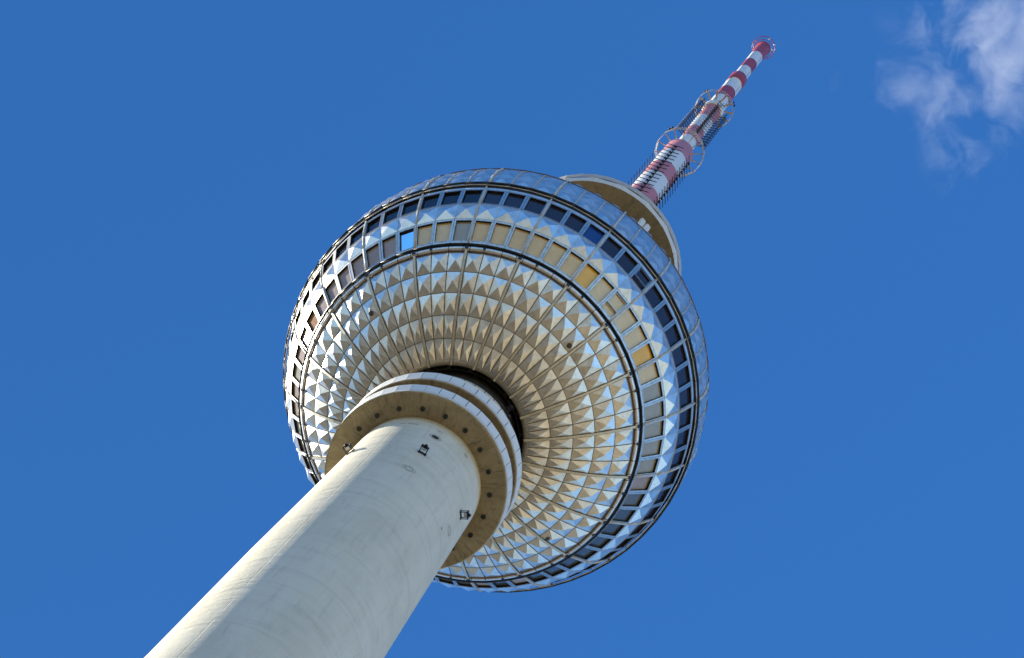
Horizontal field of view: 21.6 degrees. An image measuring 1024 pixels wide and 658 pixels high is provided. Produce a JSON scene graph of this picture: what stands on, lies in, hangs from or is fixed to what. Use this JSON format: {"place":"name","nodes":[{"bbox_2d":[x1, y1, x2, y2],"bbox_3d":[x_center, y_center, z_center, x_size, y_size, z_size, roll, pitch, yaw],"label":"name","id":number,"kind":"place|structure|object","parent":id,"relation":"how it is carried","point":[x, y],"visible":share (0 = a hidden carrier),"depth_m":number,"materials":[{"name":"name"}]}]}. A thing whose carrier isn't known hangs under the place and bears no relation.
{"place":"outdoors","nodes":[
{"label":"outdoors","id":0,"kind":"place"},
{"bbox_2d":[144,36,774,657],"bbox_3d":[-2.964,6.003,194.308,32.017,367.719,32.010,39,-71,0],"label":"television tower","id":1,"kind":"structure","parent":0,"point":[444,316],"depth_m":189.14,"materials":[{"name":"concrete"}]},
{"bbox_2d":[290,326,293,348],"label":"window","id":2,"kind":"structure","parent":1,"relation":"in","point":[292,335],"depth_m":201.02,"materials":[{"name":"metal"}]},
{"bbox_2d":[291,377,300,401],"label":"window","id":3,"kind":"structure","parent":1,"relation":"in","point":[294,386],"depth_m":197.76,"materials":[{"name":"glass"}]},
{"bbox_2d":[291,399,300,419],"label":"window","id":4,"kind":"structure","parent":1,"relation":"in","point":[294,406],"depth_m":198.29,"materials":[{"name":"glass"}]},
{"bbox_2d":[291,359,303,384],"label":"window","id":5,"kind":"structure","parent":1,"relation":"in","point":[296,369],"depth_m":197.28,"materials":[{"name":"glass"}]},
{"bbox_2d":[292,415,303,437],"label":"window","id":6,"kind":"structure","parent":1,"relation":"in","point":[295,421],"depth_m":198.63,"materials":[{"name":"metal"}]},
{"bbox_2d":[295,303,301,329],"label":"window","id":7,"kind":"structure","parent":1,"relation":"in","point":[300,309],"depth_m":200.49,"materials":[{"name":"metal"}]},
{"bbox_2d":[294,342,306,369],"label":"window","id":8,"kind":"structure","parent":1,"relation":"in","point":[299,355],"depth_m":196.94,"materials":[{"name":"glass"}]},
{"bbox_2d":[295,434,307,453],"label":"window","id":9,"kind":"structure","parent":1,"relation":"in","point":[299,439],"depth_m":198.97,"materials":[{"name":"glass"}]},
{"bbox_2d":[299,323,312,351],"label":"window","id":10,"kind":"structure","parent":1,"relation":"in","point":[305,336],"depth_m":196.39,"materials":[{"name":"metal"}]},
{"bbox_2d":[302,284,310,310],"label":"window","id":11,"kind":"structure","parent":1,"relation":"in","point":[308,293],"depth_m":199.95,"materials":[{"name":"metal"}]},
{"bbox_2d":[302,455,314,471],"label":"window","id":12,"kind":"structure","parent":1,"relation":"in","point":[305,459],"depth_m":199.27,"materials":[{"name":"glass"}]},
{"bbox_2d":[308,471,317,484],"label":"window","id":13,"kind":"structure","parent":1,"relation":"in","point":[310,472],"depth_m":199.51,"materials":[{"name":"glass"}]},
{"bbox_2d":[305,306,321,337],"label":"window","id":14,"kind":"structure","parent":1,"relation":"in","point":[312,320],"depth_m":195.89,"materials":[{"name":"metal"}]},
{"bbox_2d":[311,269,320,293],"bbox_3d":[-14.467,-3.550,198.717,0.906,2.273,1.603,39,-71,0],"label":"window","id":15,"kind":"structure","parent":1,"relation":"in","point":[316,280],"depth_m":199.41,"materials":[{"name":"glass"}]},
{"bbox_2d":[313,291,328,322],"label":"window","id":16,"kind":"structure","parent":1,"relation":"in","point":[320,305],"depth_m":195.51,"materials":[{"name":"metal"}]},
{"bbox_2d":[322,251,334,276],"bbox_3d":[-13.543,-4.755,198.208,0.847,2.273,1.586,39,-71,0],"label":"window","id":17,"kind":"structure","parent":1,"relation":"in","point":[329,262],"depth_m":198.71,"materials":[{"name":"metal"}]},
{"bbox_2d":[324,275,341,307],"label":"window","id":18,"kind":"structure","parent":1,"relation":"in","point":[332,290],"depth_m":194.93,"materials":[{"name":"glass"}]},
{"bbox_2d":[334,236,349,261],"bbox_3d":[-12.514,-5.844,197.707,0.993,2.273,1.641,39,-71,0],"label":"window","id":19,"kind":"structure","parent":1,"relation":"in","point":[344,246],"depth_m":198.15,"materials":[{"name":"metal"}]},
{"bbox_2d":[335,262,354,294],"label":"window","id":20,"kind":"structure","parent":1,"relation":"in","point":[344,277],"depth_m":194.46,"materials":[{"name":"glass"}]},
{"bbox_2d":[342,443,354,455],"bbox_3d":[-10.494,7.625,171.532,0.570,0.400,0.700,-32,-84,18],"label":"beacon","id":21,"kind":"object","parent":1,"relation":"attached to","point":[347,446],"visible":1,"depth_m":171.43,"materials":[{"name":"metal"}]},
{"bbox_2d":[348,225,363,248],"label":"window","id":22,"kind":"structure","parent":1,"relation":"in","point":[356,236],"depth_m":197.67,"materials":[{"name":"metal"}]},
{"bbox_2d":[349,251,366,282],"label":"window","id":23,"kind":"structure","parent":1,"relation":"in","point":[357,265],"depth_m":194.03,"materials":[{"name":"glass"}]},
{"bbox_2d":[365,240,381,272],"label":"window","id":24,"kind":"structure","parent":1,"relation":"in","point":[373,254],"depth_m":193.56,"materials":[{"name":"glass"}]},
{"bbox_2d":[364,212,383,235],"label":"window","id":25,"kind":"structure","parent":1,"relation":"in","point":[375,223],"depth_m":197.09,"materials":[{"name":"glass"}]},
{"bbox_2d":[380,232,398,263],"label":"window","id":26,"kind":"structure","parent":1,"relation":"in","point":[389,244],"depth_m":193.13,"materials":[{"name":"glass"}]},
{"bbox_2d":[381,203,402,225],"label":"window","id":27,"kind":"structure","parent":1,"relation":"in","point":[393,213],"depth_m":196.56,"materials":[{"name":"glass"}]},
{"bbox_2d":[398,226,414,255],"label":"window","id":28,"kind":"structure","parent":1,"relation":"in","point":[405,237],"depth_m":192.78,"materials":[{"name":"glass"}]},
{"bbox_2d":[399,197,420,217],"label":"window","id":29,"kind":"structure","parent":1,"relation":"in","point":[411,206],"depth_m":196.18,"materials":[{"name":"glass"}]},
{"bbox_2d":[418,444,429,455],"bbox_3d":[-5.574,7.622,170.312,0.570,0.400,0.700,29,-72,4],"label":"beacon","id":30,"kind":"object","parent":1,"relation":"attached to","point":[425,447],"visible":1,"depth_m":170.20,"materials":[{"name":"metal"}]},
{"bbox_2d":[416,221,434,250],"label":"window","id":31,"kind":"structure","parent":1,"relation":"in","point":[425,231],"depth_m":192.38,"materials":[{"name":"glass"}]},
{"bbox_2d":[419,192,442,210],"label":"window","id":32,"kind":"structure","parent":1,"relation":"in","point":[432,200],"depth_m":195.70,"materials":[{"name":"glass"}]},
{"bbox_2d":[432,219,454,246],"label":"window","id":33,"kind":"structure","parent":1,"relation":"in","point":[443,229],"depth_m":192.01,"materials":[{"name":"glass"}]},
{"bbox_2d":[436,576,456,585],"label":"window","id":34,"kind":"structure","parent":1,"relation":"in","point":[439,579],"depth_m":199.31,"materials":[{"name":"glass"}]},
{"bbox_2d":[438,189,463,206],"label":"window","id":35,"kind":"structure","parent":1,"relation":"in","point":[453,197],"depth_m":195.27,"materials":[{"name":"glass"}]},
{"bbox_2d":[450,218,472,242],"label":"window","id":36,"kind":"structure","parent":1,"relation":"in","point":[462,226],"depth_m":191.73,"materials":[{"name":"glass"}]},
{"bbox_2d":[455,579,473,587],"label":"window","id":37,"kind":"structure","parent":1,"relation":"in","point":[464,584],"depth_m":199.07,"materials":[{"name":"glass"}]},
{"bbox_2d":[460,510,470,519],"bbox_3d":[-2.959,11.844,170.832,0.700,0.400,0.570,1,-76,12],"label":"beacon","id":38,"kind":"object","parent":1,"relation":"attached to","point":[467,514],"visible":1,"depth_m":170.73,"materials":[{"name":"metal"}]},
{"bbox_2d":[459,189,483,203],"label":"window","id":39,"kind":"structure","parent":1,"relation":"in","point":[469,196],"depth_m":194.93,"materials":[{"name":"glass"}]},
{"bbox_2d":[469,218,493,246],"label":"window","id":40,"kind":"structure","parent":1,"relation":"in","point":[482,228],"depth_m":191.40,"materials":[{"name":"glass"}]},
{"bbox_2d":[473,583,494,587],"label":"window","id":41,"kind":"structure","parent":1,"relation":"in","point":[478,585],"depth_m":198.68,"materials":[{"name":"glass"}]},
{"bbox_2d":[480,189,506,205],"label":"window","id":42,"kind":"structure","parent":1,"relation":"in","point":[495,197],"depth_m":194.65,"materials":[{"name":"glass"}]},
{"bbox_2d":[487,220,513,249],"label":"window","id":43,"kind":"structure","parent":1,"relation":"in","point":[500,233],"depth_m":191.16,"materials":[{"name":"glass"}]},
{"bbox_2d":[489,580,513,587],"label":"window","id":44,"kind":"structure","parent":1,"relation":"in","point":[505,584],"depth_m":198.32,"materials":[{"name":"glass"}]},
{"bbox_2d":[500,404,513,417],"bbox_3d":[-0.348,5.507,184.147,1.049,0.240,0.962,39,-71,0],"label":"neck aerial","id":45,"kind":"object","parent":1,"relation":"attached to","point":[502,406],"visible":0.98,"depth_m":184.13,"materials":[{"name":"metal"}]},
{"bbox_2d":[501,191,528,209],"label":"window","id":46,"kind":"structure","parent":1,"relation":"in","point":[514,200],"depth_m":194.32,"materials":[{"name":"glass"}]},
{"bbox_2d":[505,225,532,252],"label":"window","id":47,"kind":"structure","parent":1,"relation":"in","point":[519,236],"depth_m":190.98,"materials":[{"name":"glass"}]},
{"bbox_2d":[508,577,530,586],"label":"window","id":48,"kind":"structure","parent":1,"relation":"in","point":[518,582],"depth_m":198.00,"materials":[{"name":"glass"}]},
{"bbox_2d":[522,195,548,215],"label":"window","id":49,"kind":"structure","parent":1,"relation":"in","point":[534,205],"depth_m":194.13,"materials":[{"name":"glass"}]},
{"bbox_2d":[522,571,550,582],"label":"window","id":50,"kind":"structure","parent":1,"relation":"in","point":[539,577],"depth_m":197.40,"materials":[{"name":"glass"}]},
{"bbox_2d":[524,231,551,261],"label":"window","id":51,"kind":"structure","parent":1,"relation":"in","point":[538,243],"depth_m":190.84,"materials":[{"name":"glass"}]},
{"bbox_2d":[538,565,568,577],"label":"window","id":52,"kind":"structure","parent":1,"relation":"in","point":[552,572],"depth_m":196.94,"materials":[{"name":"glass"}]},
{"bbox_2d":[540,239,569,270],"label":"window","id":53,"kind":"structure","parent":1,"relation":"in","point":[556,251],"depth_m":190.70,"materials":[{"name":"glass"}]},
{"bbox_2d":[542,202,569,224],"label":"window","id":54,"kind":"structure","parent":1,"relation":"in","point":[556,213],"depth_m":193.91,"materials":[{"name":"glass"}]},
{"bbox_2d":[554,557,583,569],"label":"window","id":55,"kind":"structure","parent":1,"relation":"in","point":[570,563],"depth_m":196.51,"materials":[{"name":"glass"}]},
{"bbox_2d":[556,249,586,279],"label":"window","id":56,"kind":"structure","parent":1,"relation":"in","point":[572,262],"depth_m":190.65,"materials":[{"name":"glass"}]},
{"bbox_2d":[561,211,588,234],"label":"window","id":57,"kind":"structure","parent":1,"relation":"in","point":[574,222],"depth_m":193.75,"materials":[{"name":"glass"}]},
{"bbox_2d":[564,570,585,578],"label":"window","id":58,"kind":"structure","parent":1,"relation":"in","point":[579,572],"depth_m":201.07,"materials":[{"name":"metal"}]},
{"bbox_2d":[571,545,600,560],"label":"window","id":59,"kind":"structure","parent":1,"relation":"in","point":[586,553],"depth_m":195.98,"materials":[{"name":"glass"}]},
{"bbox_2d":[572,261,602,292],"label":"window","id":60,"kind":"structure","parent":1,"relation":"in","point":[589,274],"depth_m":190.61,"materials":[{"name":"glass"}]},
{"bbox_2d":[581,563,599,570],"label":"window","id":61,"kind":"structure","parent":1,"relation":"in","point":[592,565],"depth_m":200.63,"materials":[{"name":"glass"}]},
{"bbox_2d":[580,221,606,246],"bbox_3d":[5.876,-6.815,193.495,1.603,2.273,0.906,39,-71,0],"label":"window","id":62,"kind":"structure","parent":1,"relation":"in","point":[592,233],"depth_m":193.70,"materials":[{"name":"glass"}]},
{"bbox_2d":[583,533,614,549],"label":"window","id":63,"kind":"structure","parent":1,"relation":"in","point":[601,541],"depth_m":195.48,"materials":[{"name":"glass"}]},
{"bbox_2d":[586,273,616,305],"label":"window","id":64,"kind":"structure","parent":1,"relation":"in","point":[603,287],"depth_m":190.65,"materials":[{"name":"glass"}]},
{"bbox_2d":[597,548,621,561],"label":"window","id":65,"kind":"structure","parent":1,"relation":"in","point":[613,552],"depth_m":200.05,"materials":[{"name":"glass"}]},
{"bbox_2d":[596,522,625,537],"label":"window","id":66,"kind":"structure","parent":1,"relation":"in","point":[611,530],"depth_m":195.08,"materials":[{"name":"glass"}]},
{"bbox_2d":[599,234,624,260],"bbox_3d":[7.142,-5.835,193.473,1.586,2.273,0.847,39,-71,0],"label":"window","id":67,"kind":"structure","parent":1,"relation":"in","point":[611,247],"depth_m":193.70,"materials":[{"name":"glass"}]},
{"bbox_2d":[599,288,629,320],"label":"window","id":68,"kind":"structure","parent":1,"relation":"in","point":[616,302],"depth_m":190.70,"materials":[{"name":"glass"}]},
{"bbox_2d":[607,507,638,522],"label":"window","id":69,"kind":"structure","parent":1,"relation":"in","point":[623,515],"depth_m":194.55,"materials":[{"name":"glass"}]},
{"bbox_2d":[612,535,636,550],"bbox_3d":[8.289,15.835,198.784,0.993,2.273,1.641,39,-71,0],"label":"window","id":70,"kind":"structure","parent":1,"relation":"in","point":[628,539],"depth_m":199.41,"materials":[{"name":"glass"}]},
{"bbox_2d":[611,306,640,335],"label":"window","id":71,"kind":"structure","parent":1,"relation":"in","point":[628,318],"depth_m":190.84,"materials":[{"name":"glass"}]},
{"bbox_2d":[614,248,639,276],"bbox_3d":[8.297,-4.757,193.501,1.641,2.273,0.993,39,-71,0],"label":"window","id":72,"kind":"structure","parent":1,"relation":"in","point":[626,261],"depth_m":193.70,"materials":[{"name":"glass"}]},
{"bbox_2d":[617,492,647,507],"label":"window","id":73,"kind":"structure","parent":1,"relation":"in","point":[632,499],"depth_m":194.08,"materials":[{"name":"glass"}]},
{"bbox_2d":[620,322,649,352],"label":"window","id":74,"kind":"structure","parent":1,"relation":"in","point":[637,335],"depth_m":191.02,"materials":[{"name":"glass"}]},
{"bbox_2d":[626,521,649,537],"bbox_3d":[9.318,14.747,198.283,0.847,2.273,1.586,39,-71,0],"label":"window","id":75,"kind":"structure","parent":1,"relation":"in","point":[638,528],"depth_m":198.97,"materials":[{"name":"glass"}]},
{"bbox_2d":[625,476,654,491],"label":"window","id":76,"kind":"structure","parent":1,"relation":"in","point":[639,484],"depth_m":193.70,"materials":[{"name":"glass"}]},
{"bbox_2d":[628,153,652,185],"bbox_3d":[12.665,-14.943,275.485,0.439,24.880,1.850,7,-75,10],"label":"dipole antenna","id":77,"kind":"object","parent":1,"relation":"attached to","point":[641,171],"visible":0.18,"depth_m":280.29,"materials":[{"name":"metal"}]},
{"bbox_2d":[637,218,645,226],"bbox_3d":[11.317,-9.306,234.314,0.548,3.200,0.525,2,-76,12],"label":"panel antenna","id":78,"kind":"object","parent":1,"relation":"hanging from","point":[641,222],"visible":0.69,"depth_m":233.87,"materials":[{"name":"metal"}]},
{"bbox_2d":[629,265,653,292],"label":"window","id":79,"kind":"structure","parent":1,"relation":"in","point":[640,277],"depth_m":193.80,"materials":[{"name":"glass"}]},
{"bbox_2d":[628,340,656,369],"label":"window","id":80,"kind":"structure","parent":1,"relation":"in","point":[640,356],"depth_m":191.21,"materials":[{"name":"glass"}]},
{"bbox_2d":[632,456,660,474],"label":"window","id":81,"kind":"structure","parent":1,"relation":"in","point":[645,466],"depth_m":193.23,"materials":[{"name":"glass"}]},
{"bbox_2d":[643,224,650,231],"bbox_3d":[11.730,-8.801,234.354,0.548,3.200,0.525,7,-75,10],"label":"panel antenna","id":82,"kind":"object","parent":1,"relation":"hanging from","point":[646,227],"visible":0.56,"depth_m":234.19,"materials":[{"name":"metal"}]},
{"bbox_2d":[633,360,661,387],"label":"window","id":83,"kind":"structure","parent":1,"relation":"in","point":[650,373],"depth_m":191.49,"materials":[{"name":"glass"}]},
{"bbox_2d":[636,437,663,458],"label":"window","id":84,"kind":"structure","parent":1,"relation":"in","point":[650,448],"depth_m":192.80,"materials":[{"name":"glass"}]},
{"bbox_2d":[637,378,664,405],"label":"window","id":85,"kind":"structure","parent":1,"relation":"in","point":[654,391],"depth_m":191.75,"materials":[{"name":"glass"}]},
{"bbox_2d":[641,503,662,521],"bbox_3d":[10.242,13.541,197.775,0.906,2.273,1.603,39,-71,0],"label":"window","id":86,"kind":"structure","parent":1,"relation":"in","point":[652,511],"depth_m":198.29,"materials":[{"name":"glass"}]},
{"bbox_2d":[639,419,665,441],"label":"window","id":87,"kind":"structure","parent":1,"relation":"in","point":[654,430],"depth_m":192.43,"materials":[{"name":"glass"}]},
{"bbox_2d":[640,398,665,423],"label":"window","id":88,"kind":"structure","parent":1,"relation":"in","point":[655,410],"depth_m":192.05,"materials":[{"name":"glass"}]},
{"bbox_2d":[643,283,665,310],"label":"window","id":89,"kind":"structure","parent":1,"relation":"in","point":[653,296],"depth_m":193.94,"materials":[{"name":"glass"}]},
{"bbox_2d":[633,143,683,192],"bbox_3d":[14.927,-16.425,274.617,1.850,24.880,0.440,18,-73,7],"label":"dipole antenna","id":90,"kind":"object","parent":1,"relation":"attached to","point":[655,170],"visible":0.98,"depth_m":274.58,"materials":[{"name":"metal"}]},
{"bbox_2d":[651,485,672,506],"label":"window","id":91,"kind":"structure","parent":1,"relation":"in","point":[663,493],"depth_m":197.71,"materials":[{"name":"glass"}]},
{"bbox_2d":[653,301,675,330],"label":"window","id":92,"kind":"structure","parent":1,"relation":"in","point":[664,315],"depth_m":194.13,"materials":[{"name":"glass"}]},
{"bbox_2d":[661,468,679,488],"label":"window","id":93,"kind":"structure","parent":1,"relation":"in","point":[670,479],"depth_m":197.26,"materials":[{"name":"glass"}]},
{"bbox_2d":[654,158,689,207],"bbox_3d":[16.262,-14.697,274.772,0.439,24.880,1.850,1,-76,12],"label":"dipole antenna","id":94,"kind":"object","parent":1,"relation":"attached to","point":[673,182],"visible":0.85,"depth_m":274.94,"materials":[{"name":"metal"}]},
{"bbox_2d":[663,320,682,348],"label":"window","id":95,"kind":"structure","parent":1,"relation":"in","point":[672,333],"depth_m":194.36,"materials":[{"name":"glass"}]},
{"bbox_2d":[669,446,686,469],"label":"window","id":96,"kind":"structure","parent":1,"relation":"in","point":[678,456],"depth_m":196.66,"materials":[{"name":"glass"}]},
{"bbox_2d":[670,342,688,369],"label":"window","id":97,"kind":"structure","parent":1,"relation":"in","point":[679,354],"depth_m":194.70,"materials":[{"name":"glass"}]},
{"bbox_2d":[674,425,690,451],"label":"window","id":98,"kind":"structure","parent":1,"relation":"in","point":[682,439],"depth_m":196.22,"materials":[{"name":"glass"}]},
{"bbox_2d":[675,362,691,390],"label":"window","id":99,"kind":"structure","parent":1,"relation":"in","point":[683,374],"depth_m":194.96,"materials":[{"name":"glass"}]},
{"bbox_2d":[678,383,692,410],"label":"window","id":100,"kind":"structure","parent":1,"relation":"in","point":[685,397],"depth_m":195.34,"materials":[{"name":"glass"}]},
{"bbox_2d":[678,406,692,431],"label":"window","id":101,"kind":"structure","parent":1,"relation":"in","point":[685,417],"depth_m":195.79,"materials":[{"name":"glass"}]},
{"bbox_2d":[673,98,706,133],"bbox_3d":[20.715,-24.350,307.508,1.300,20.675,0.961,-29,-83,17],"label":"dipole antenna","id":102,"kind":"object","parent":1,"relation":"attached to","point":[691,112],"visible":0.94,"depth_m":307.64,"materials":[{"name":"metal"}]},
{"bbox_2d":[695,100,723,134],"bbox_3d":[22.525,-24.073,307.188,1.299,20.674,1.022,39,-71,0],"label":"dipole antenna","id":103,"kind":"object","parent":1,"relation":"attached to","point":[717,107],"visible":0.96,"depth_m":306.03,"materials":[{"name":"metal"}]},
{"bbox_2d":[698,113,727,149],"bbox_3d":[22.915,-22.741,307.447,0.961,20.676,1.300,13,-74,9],"label":"dipole antenna","id":104,"kind":"object","parent":1,"relation":"attached to","point":[718,125],"visible":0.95,"depth_m":307.69,"materials":[{"name":"metal"}]},
{"bbox_2d":[0,0,1023,657],"label":"sky","id":105,"kind":"structure","parent":0,"point":[175,175],"materials":[{"name":"blue"}]}
]}

